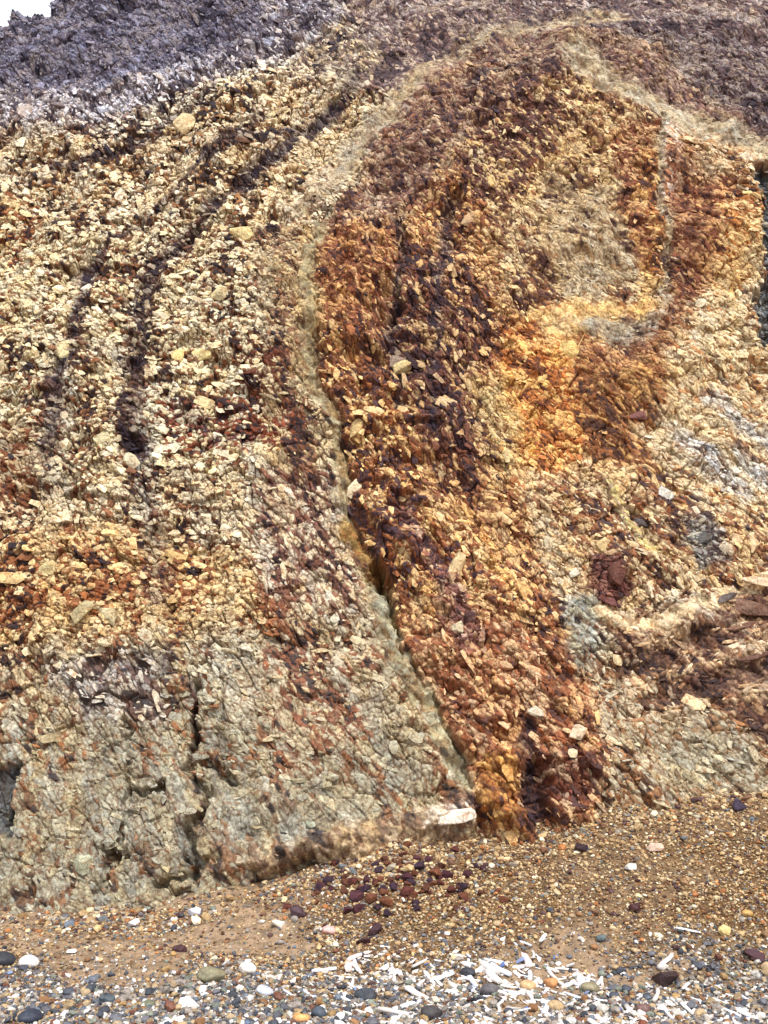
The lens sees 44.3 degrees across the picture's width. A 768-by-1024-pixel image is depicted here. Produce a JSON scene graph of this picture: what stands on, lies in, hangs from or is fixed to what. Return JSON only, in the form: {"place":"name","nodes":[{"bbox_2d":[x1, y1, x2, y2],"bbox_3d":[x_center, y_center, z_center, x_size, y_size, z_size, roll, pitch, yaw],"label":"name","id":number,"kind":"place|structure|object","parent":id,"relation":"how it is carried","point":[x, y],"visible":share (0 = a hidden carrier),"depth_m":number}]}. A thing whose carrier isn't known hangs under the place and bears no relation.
{"place":"outdoors","nodes":[
{"label":"outdoors","id":0,"kind":"place"},
{"bbox_2d":[0,0,53,26],"label":"sky","id":1,"kind":"structure","parent":0,"point":[25,7]},
{"bbox_2d":[0,0,767,914],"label":"cliff","id":2,"kind":"structure","parent":0,"point":[598,164],"depth_m":6.53},
{"bbox_2d":[17,104,33,117],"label":"embedded stone","id":3,"kind":"object","parent":2,"relation":"attached to","point":[22,109],"visible":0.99,"depth_m":8.01},
{"bbox_2d":[37,560,56,575],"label":"embedded stone","id":4,"kind":"object","parent":2,"relation":"attached to","point":[48,568],"visible":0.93,"depth_m":5.95},
{"bbox_2d":[38,733,59,742],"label":"embedded stone","id":5,"kind":"object","parent":2,"relation":"attached to","point":[50,737],"visible":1,"depth_m":5.55},
{"bbox_2d":[55,340,72,358],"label":"embedded stone","id":6,"kind":"object","parent":2,"relation":"attached to","point":[62,351],"visible":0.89,"depth_m":6.69},
{"bbox_2d":[71,600,92,623],"bbox_3d":[-1.832,0.606,5.713,0.127,0.144,0.079,3,-8,-18],"label":"embedded stone","id":7,"kind":"object","parent":2,"relation":"attached to","point":[79,612],"visible":1,"depth_m":5.69},
{"bbox_2d":[73,854,92,874],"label":"embedded stone","id":8,"kind":"object","parent":2,"relation":"attached to","point":[82,863],"visible":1,"depth_m":5.25},
{"bbox_2d":[93,432,110,447],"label":"embedded stone","id":9,"kind":"object","parent":2,"relation":"on","point":[101,437],"visible":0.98,"depth_m":6.29},
{"bbox_2d":[99,608,116,625],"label":"embedded stone","id":10,"kind":"object","parent":2,"relation":"attached to","point":[110,615],"visible":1,"depth_m":5.71},
{"bbox_2d":[123,452,139,467],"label":"embedded stone","id":11,"kind":"object","parent":2,"relation":"on","point":[130,460],"visible":1,"depth_m":6.27},
{"bbox_2d":[171,349,184,361],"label":"embedded stone","id":12,"kind":"object","parent":2,"relation":"on","point":[178,354],"visible":1,"depth_m":6.82},
{"bbox_2d":[173,113,195,133],"bbox_3d":[-1.681,-3.278,7.932,0.190,0.223,0.071,1,-8,-9],"label":"embedded stone","id":13,"kind":"object","parent":2,"relation":"attached to","point":[183,123],"visible":1,"depth_m":7.90},
{"bbox_2d":[191,347,211,360],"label":"embedded stone","id":14,"kind":"object","parent":2,"relation":"on","point":[202,354],"visible":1,"depth_m":6.80},
{"bbox_2d":[193,396,214,408],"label":"embedded stone","id":15,"kind":"object","parent":2,"relation":"attached to","point":[205,402],"visible":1,"depth_m":6.67},
{"bbox_2d":[198,695,219,709],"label":"embedded stone","id":16,"kind":"object","parent":2,"relation":"attached to","point":[204,707],"visible":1,"depth_m":5.55},
{"bbox_2d":[210,285,227,299],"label":"embedded stone","id":17,"kind":"object","parent":2,"relation":"on","point":[220,292],"visible":1,"depth_m":7.00},
{"bbox_2d":[229,227,253,239],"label":"embedded stone","id":18,"kind":"object","parent":2,"relation":"on","point":[244,233],"visible":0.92,"depth_m":7.37},
{"bbox_2d":[305,821,315,827],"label":"embedded stone","id":19,"kind":"object","parent":2,"relation":"on","point":[309,824],"visible":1,"depth_m":5.34},
{"bbox_2d":[330,614,339,623],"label":"embedded stone","id":20,"kind":"object","parent":2,"relation":"on","point":[334,618],"visible":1,"depth_m":5.91},
{"bbox_2d":[347,479,361,498],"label":"embedded stone","id":21,"kind":"object","parent":2,"relation":"on","point":[354,485],"visible":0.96,"depth_m":6.32},
{"bbox_2d":[350,418,363,437],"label":"embedded stone","id":22,"kind":"object","parent":2,"relation":"attached to","point":[357,425],"visible":0.98,"depth_m":6.40},
{"bbox_2d":[389,740,398,754],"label":"embedded stone","id":23,"kind":"object","parent":2,"relation":"attached to","point":[393,746],"visible":1,"depth_m":5.54},
{"bbox_2d":[393,360,410,373],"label":"embedded stone","id":24,"kind":"object","parent":2,"relation":"on","point":[402,366],"visible":0.96,"depth_m":6.69},
{"bbox_2d":[438,808,475,824],"bbox_3d":[0.405,1.687,5.219,0.216,0.088,0.042,0,-8,0],"label":"embedded stone","id":25,"kind":"object","parent":2,"relation":"attached to","point":[458,816],"visible":1,"depth_m":5.21},
{"bbox_2d":[448,551,465,572],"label":"embedded stone","id":26,"kind":"object","parent":2,"relation":"attached to","point":[458,563],"visible":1,"depth_m":6.00},
{"bbox_2d":[451,621,463,632],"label":"embedded stone","id":27,"kind":"object","parent":2,"relation":"on","point":[457,627],"visible":1,"depth_m":5.78},
{"bbox_2d":[460,210,479,225],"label":"embedded stone","id":28,"kind":"object","parent":2,"relation":"attached to","point":[466,220],"visible":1,"depth_m":7.40},
{"bbox_2d":[527,706,543,716],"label":"embedded stone","id":29,"kind":"object","parent":2,"relation":"on","point":[534,711],"visible":1,"depth_m":5.50},
{"bbox_2d":[559,331,585,357],"bbox_3d":[1.396,-1.184,6.869,0.245,0.358,0.085,3,-9,-20],"label":"embedded stone","id":30,"kind":"object","parent":2,"relation":"attached to","point":[569,348],"visible":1,"depth_m":6.84},
{"bbox_2d":[568,748,577,757],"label":"embedded stone","id":31,"kind":"object","parent":2,"relation":"on","point":[572,753],"visible":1,"depth_m":5.37},
{"bbox_2d":[569,568,580,577],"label":"embedded stone","id":32,"kind":"object","parent":2,"relation":"on","point":[574,572],"visible":1,"depth_m":5.97},
{"bbox_2d":[569,724,586,739],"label":"embedded stone","id":33,"kind":"object","parent":2,"relation":"on","point":[578,731],"visible":1,"depth_m":5.42},
{"bbox_2d":[596,539,608,551],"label":"embedded stone","id":34,"kind":"object","parent":2,"relation":"attached to","point":[601,545],"visible":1,"depth_m":6.04},
{"bbox_2d":[608,560,626,584],"bbox_3d":[1.468,0.381,5.909,0.122,0.167,0.087,2,-8,-11],"label":"embedded stone","id":35,"kind":"object","parent":2,"relation":"attached to","point":[617,574],"visible":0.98,"depth_m":5.88},
{"bbox_2d":[630,410,646,419],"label":"embedded stone","id":36,"kind":"object","parent":2,"relation":"on","point":[639,415],"visible":1,"depth_m":6.66},
{"bbox_2d":[634,518,647,527],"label":"embedded stone","id":37,"kind":"object","parent":2,"relation":"attached to","point":[641,522],"visible":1,"depth_m":6.17},
{"bbox_2d":[658,483,673,499],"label":"embedded stone","id":38,"kind":"object","parent":2,"relation":"on","point":[666,493],"visible":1,"depth_m":6.25},
{"bbox_2d":[680,530,712,544],"bbox_3d":[1.981,0.159,6.062,0.251,0.127,0.104,2,-8,-13],"label":"embedded stone","id":39,"kind":"object","parent":2,"relation":"on","point":[703,537],"visible":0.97,"depth_m":6.04},
{"bbox_2d":[695,296,706,307],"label":"embedded stone","id":40,"kind":"object","parent":2,"relation":"attached to","point":[701,302],"visible":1,"depth_m":7.06},
{"bbox_2d":[717,592,735,602],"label":"embedded stone","id":41,"kind":"object","parent":2,"relation":"on","point":[723,598],"visible":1,"depth_m":5.85},
{"bbox_2d":[726,621,756,630],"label":"embedded stone","id":42,"kind":"object","parent":2,"relation":"attached to","point":[746,625],"visible":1,"depth_m":5.77},
{"bbox_2d":[732,597,767,615],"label":"embedded stone","id":43,"kind":"object","parent":2,"relation":"attached to","point":[746,607],"visible":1,"depth_m":5.84},
{"bbox_2d":[738,652,767,661],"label":"embedded stone","id":44,"kind":"object","parent":2,"relation":"attached to","point":[754,657],"visible":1,"depth_m":5.68},
{"bbox_2d":[741,576,767,586],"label":"embedded stone","id":45,"kind":"object","parent":2,"relation":"on","point":[761,581],"visible":1,"depth_m":5.88},
{"bbox_2d":[0,780,767,1023],"bbox_3d":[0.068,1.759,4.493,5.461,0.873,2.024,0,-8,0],"label":"gravel","id":46,"kind":"structure","parent":0,"point":[53,1002],"depth_m":4.54},
{"bbox_2d":[0,951,15,966],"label":"beach stone","id":47,"kind":"object","parent":46,"relation":"on","point":[7,958],"visible":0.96,"depth_m":4.29},
{"bbox_2d":[12,1008,42,1023],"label":"beach stone","id":48,"kind":"object","parent":46,"relation":"on","point":[29,1015],"visible":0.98,"depth_m":3.74},
{"bbox_2d":[18,955,38,966],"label":"beach stone","id":49,"kind":"object","parent":46,"relation":"on","point":[31,960],"visible":0.89,"depth_m":4.33},
{"bbox_2d":[63,987,73,994],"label":"pebble","id":50,"kind":"object","parent":46,"relation":"on","point":[67,990],"visible":0.98,"depth_m":4.00},
{"bbox_2d":[99,994,114,1001],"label":"beach stone","id":51,"kind":"object","parent":46,"relation":"on","point":[107,998],"visible":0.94,"depth_m":3.93},
{"bbox_2d":[141,999,154,1006],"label":"beach stone","id":52,"kind":"object","parent":46,"relation":"on","point":[146,1002],"visible":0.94,"depth_m":3.91},
{"bbox_2d":[160,1015,184,1023],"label":"bleached rod","id":53,"kind":"object","parent":46,"relation":"on","point":[178,1018],"visible":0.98,"depth_m":3.77},
{"bbox_2d":[172,944,186,951],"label":"beach stone","id":54,"kind":"object","parent":46,"relation":"on","point":[179,948],"visible":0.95,"depth_m":4.51},
{"bbox_2d":[178,997,199,1007],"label":"beach stone","id":55,"kind":"object","parent":46,"relation":"on","point":[186,1001],"visible":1,"depth_m":3.88},
{"bbox_2d":[188,907,200,915],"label":"beach stone","id":56,"kind":"object","parent":46,"relation":"on","point":[193,911],"visible":1,"depth_m":5.02},
{"bbox_2d":[196,966,225,982],"bbox_3d":[-0.762,2.039,4.155,0.130,0.068,0.100,0,-8,0],"label":"beach stone","id":57,"kind":"object","parent":46,"relation":"on","point":[208,974],"visible":0.97,"depth_m":4.13},
{"bbox_2d":[239,962,256,974],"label":"beach stone","id":58,"kind":"object","parent":46,"relation":"on","point":[248,968],"visible":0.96,"depth_m":4.27},
{"bbox_2d":[256,984,273,995],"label":"beach stone","id":59,"kind":"object","parent":46,"relation":"on","point":[264,990],"visible":0.95,"depth_m":4.06},
{"bbox_2d":[271,919,284,927],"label":"beach stone","id":60,"kind":"object","parent":46,"relation":"on","point":[278,923],"visible":1,"depth_m":4.79},
{"bbox_2d":[290,905,305,917],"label":"beach stone","id":61,"kind":"object","parent":46,"relation":"on","point":[297,911],"visible":1,"depth_m":4.85},
{"bbox_2d":[292,1014,309,1021],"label":"beach stone","id":62,"kind":"object","parent":46,"relation":"on","point":[301,1017],"visible":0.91,"depth_m":3.81},
{"bbox_2d":[311,1006,326,1017],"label":"beach stone","id":63,"kind":"object","parent":46,"relation":"on","point":[319,1011],"visible":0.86,"depth_m":3.86},
{"bbox_2d":[311,967,336,972],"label":"bleached rod","id":64,"kind":"object","parent":46,"relation":"on","point":[316,970],"visible":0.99,"depth_m":4.39},
{"bbox_2d":[322,876,333,884],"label":"cobble","id":65,"kind":"object","parent":46,"relation":"on","point":[330,879],"visible":1,"depth_m":5.07},
{"bbox_2d":[322,926,335,934],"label":"beach stone","id":66,"kind":"object","parent":46,"relation":"on","point":[331,930],"visible":1,"depth_m":4.67},
{"bbox_2d":[344,962,351,971],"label":"bleached rod","id":67,"kind":"object","parent":46,"relation":"on","point":[347,966],"visible":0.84,"depth_m":4.40},
{"bbox_2d":[346,877,357,885],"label":"cobble","id":68,"kind":"object","parent":46,"relation":"on","point":[351,881],"visible":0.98,"depth_m":5.02},
{"bbox_2d":[349,890,363,902],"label":"cobble","id":69,"kind":"object","parent":46,"relation":"on","point":[356,896],"visible":1,"depth_m":4.90},
{"bbox_2d":[346,950,368,961],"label":"bleached rod","id":70,"kind":"object","parent":46,"relation":"on","point":[353,957],"visible":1,"depth_m":4.49},
{"bbox_2d":[352,904,365,912],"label":"cobble","id":71,"kind":"object","parent":46,"relation":"on","point":[357,908],"visible":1,"depth_m":4.80},
{"bbox_2d":[356,938,369,943],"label":"beach stone","id":72,"kind":"object","parent":46,"relation":"on","point":[364,940],"visible":1,"depth_m":4.58},
{"bbox_2d":[354,988,376,1000],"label":"beach stone","id":73,"kind":"object","parent":46,"relation":"on","point":[365,994],"visible":0.92,"depth_m":4.12},
{"bbox_2d":[360,884,370,891],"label":"cobble","id":74,"kind":"object","parent":46,"relation":"on","point":[365,887],"visible":1,"depth_m":4.95},
{"bbox_2d":[365,893,376,903],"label":"cobble","id":75,"kind":"object","parent":46,"relation":"on","point":[370,898],"visible":1,"depth_m":4.84},
{"bbox_2d":[367,922,381,935],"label":"beach stone","id":76,"kind":"object","parent":46,"relation":"on","point":[375,928],"visible":1,"depth_m":4.63},
{"bbox_2d":[379,896,392,906],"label":"cobble","id":77,"kind":"object","parent":46,"relation":"on","point":[385,901],"visible":1,"depth_m":4.79},
{"bbox_2d":[377,1006,417,1014],"bbox_3d":[0.065,2.084,3.929,0.198,0.020,0.039,0,-18,19],"label":"bleached rod","id":78,"kind":"object","parent":46,"relation":"on","point":[386,1009],"visible":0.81,"depth_m":3.93},
{"bbox_2d":[392,999,420,1009],"bbox_3d":[0.098,2.098,4.013,0.149,0.020,0.025,2,0,-33],"label":"bleached rod","id":79,"kind":"object","parent":46,"relation":"on","point":[406,1004],"visible":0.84,"depth_m":4.01},
{"bbox_2d":[400,886,414,896],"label":"cobble","id":80,"kind":"object","parent":46,"relation":"on","point":[406,890],"visible":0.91,"depth_m":4.84},
{"bbox_2d":[402,870,413,882],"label":"cobble","id":81,"kind":"object","parent":46,"relation":"on","point":[406,875],"visible":0.84,"depth_m":4.98},
{"bbox_2d":[404,985,428,997],"bbox_3d":[0.144,2.109,4.132,0.037,0.026,0.140,9,-5,-41],"label":"bleached rod","id":82,"kind":"object","parent":46,"relation":"on","point":[411,990],"visible":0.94,"depth_m":4.14},
{"bbox_2d":[414,860,424,869],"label":"cobble","id":83,"kind":"object","parent":46,"relation":"on","point":[419,865],"visible":1,"depth_m":5.05},
{"bbox_2d":[421,882,429,892],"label":"cobble","id":84,"kind":"object","parent":46,"relation":"on","point":[425,886],"visible":0.95,"depth_m":4.87},
{"bbox_2d":[421,1005,442,1019],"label":"beach stone","id":85,"kind":"object","parent":46,"relation":"on","point":[431,1012],"visible":0.97,"depth_m":3.86},
{"bbox_2d":[428,867,441,877],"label":"cobble","id":86,"kind":"object","parent":46,"relation":"on","point":[435,872],"visible":1,"depth_m":4.99},
{"bbox_2d":[433,971,454,979],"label":"bleached rod","id":87,"kind":"object","parent":46,"relation":"on","point":[446,975],"visible":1,"depth_m":4.29},
{"bbox_2d":[441,870,452,878],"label":"cobble","id":88,"kind":"object","parent":46,"relation":"on","point":[447,874],"visible":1,"depth_m":4.98},
{"bbox_2d":[456,882,467,889],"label":"cobble","id":89,"kind":"object","parent":46,"relation":"on","point":[462,885],"visible":0.98,"depth_m":4.86},
{"bbox_2d":[460,967,475,975],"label":"beach stone","id":90,"kind":"object","parent":46,"relation":"on","point":[465,971],"visible":1,"depth_m":4.30},
{"bbox_2d":[467,975,478,986],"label":"bleached rod","id":91,"kind":"object","parent":46,"relation":"on","point":[472,981],"visible":0.84,"depth_m":4.23},
{"bbox_2d":[478,958,500,974],"bbox_3d":[0.478,2.101,4.364,0.051,0.031,0.155,18,-10,-31],"label":"bleached rod","id":92,"kind":"object","parent":46,"relation":"on","point":[487,965],"visible":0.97,"depth_m":4.34},
{"bbox_2d":[480,983,499,994],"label":"beach stone","id":93,"kind":"object","parent":46,"relation":"on","point":[487,988],"visible":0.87,"depth_m":4.13},
{"bbox_2d":[485,968,503,983],"bbox_3d":[0.493,2.108,4.293,0.050,0.032,0.155,-4,-2,-17],"label":"bleached rod","id":94,"kind":"object","parent":46,"relation":"on","point":[492,975],"visible":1,"depth_m":4.26},
{"bbox_2d":[489,962,511,976],"bbox_3d":[0.535,2.103,4.332,0.033,0.027,0.124,-7,7,-43],"label":"bleached rod","id":95,"kind":"object","parent":46,"relation":"on","point":[506,972],"visible":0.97,"depth_m":4.31},
{"bbox_2d":[521,952,531,966],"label":"bleached rod","id":96,"kind":"object","parent":46,"relation":"on","point":[528,961],"visible":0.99,"depth_m":4.38},
{"bbox_2d":[520,979,535,990],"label":"beach stone","id":97,"kind":"object","parent":46,"relation":"on","point":[529,984],"visible":0.97,"depth_m":4.17},
{"bbox_2d":[541,1000,549,1014],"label":"bleached rod","id":98,"kind":"object","parent":46,"relation":"on","point":[545,1009],"visible":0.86,"depth_m":3.96},
{"bbox_2d":[544,977,557,987],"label":"beach stone","id":99,"kind":"object","parent":46,"relation":"on","point":[551,982],"visible":0.99,"depth_m":4.20},
{"bbox_2d":[547,1000,563,1010],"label":"beach stone","id":100,"kind":"object","parent":46,"relation":"on","point":[555,1005],"visible":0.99,"depth_m":3.99},
{"bbox_2d":[575,971,585,986],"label":"bleached rod","id":101,"kind":"object","parent":46,"relation":"on","point":[580,979],"visible":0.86,"depth_m":4.24},
{"bbox_2d":[575,842,587,852],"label":"beach stone","id":102,"kind":"object","parent":46,"relation":"on","point":[580,847],"visible":1,"depth_m":5.07},
{"bbox_2d":[581,982,599,992],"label":"beach stone","id":103,"kind":"object","parent":46,"relation":"on","point":[590,986],"visible":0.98,"depth_m":4.15},
{"bbox_2d":[596,934,605,941],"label":"beach stone","id":104,"kind":"object","parent":46,"relation":"on","point":[601,938],"visible":1,"depth_m":4.48},
{"bbox_2d":[610,1006,619,1013],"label":"pebble","id":105,"kind":"object","parent":46,"relation":"on","point":[614,1009],"visible":1,"depth_m":3.93},
{"bbox_2d":[624,863,636,869],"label":"beach stone","id":106,"kind":"object","parent":46,"relation":"on","point":[630,866],"visible":1,"depth_m":4.90},
{"bbox_2d":[628,902,640,911],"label":"beach stone","id":107,"kind":"object","parent":46,"relation":"on","point":[635,907],"visible":1,"depth_m":4.62},
{"bbox_2d":[624,1004,647,1021],"bbox_3d":[1.040,2.079,3.903,0.040,0.020,0.155,12,-7,-18],"label":"bleached rod","id":108,"kind":"object","parent":46,"relation":"on","point":[630,1009],"visible":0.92,"depth_m":3.91},
{"bbox_2d":[636,1003,650,1012],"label":"beach stone","id":109,"kind":"object","parent":46,"relation":"on","point":[645,1007],"visible":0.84,"depth_m":3.92},
{"bbox_2d":[647,842,663,850],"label":"beach stone","id":110,"kind":"object","parent":46,"relation":"on","point":[652,846],"visible":1,"depth_m":5.01},
{"bbox_2d":[652,988,659,1001],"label":"bleached rod","id":111,"kind":"object","parent":46,"relation":"on","point":[656,995],"visible":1,"depth_m":4.06},
{"bbox_2d":[657,964,667,969],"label":"pebble","id":112,"kind":"object","parent":46,"relation":"on","point":[662,967],"visible":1,"depth_m":4.24},
{"bbox_2d":[659,953,673,964],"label":"bleached rod","id":113,"kind":"object","parent":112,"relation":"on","point":[667,959],"visible":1,"depth_m":4.27},
{"bbox_2d":[652,971,678,986],"bbox_3d":[1.250,2.063,4.179,0.112,0.064,0.105,0,-8,0],"label":"beach stone","id":114,"kind":"object","parent":46,"relation":"on","point":[664,979],"visible":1,"depth_m":4.14},
{"bbox_2d":[718,924,730,935],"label":"beach stone","id":115,"kind":"object","parent":46,"relation":"on","point":[724,929],"visible":1,"depth_m":4.40},
{"bbox_2d":[732,799,746,810],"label":"beach stone","id":116,"kind":"object","parent":46,"relation":"on","point":[738,805],"visible":1,"depth_m":5.22},
{"bbox_2d":[735,1006,757,1018],"bbox_3d":[1.478,2.050,3.851,0.030,0.022,0.106,5,-1,-35],"label":"bleached rod","id":117,"kind":"object","parent":46,"relation":"on","point":[742,1011],"visible":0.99,"depth_m":3.85},
{"bbox_2d":[742,909,752,916],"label":"beach stone","id":118,"kind":"object","parent":46,"relation":"on","point":[747,913],"visible":1,"depth_m":4.49},
{"bbox_2d":[743,948,764,962],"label":"beach stone","id":119,"kind":"object","parent":46,"relation":"on","point":[754,953],"visible":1,"depth_m":4.27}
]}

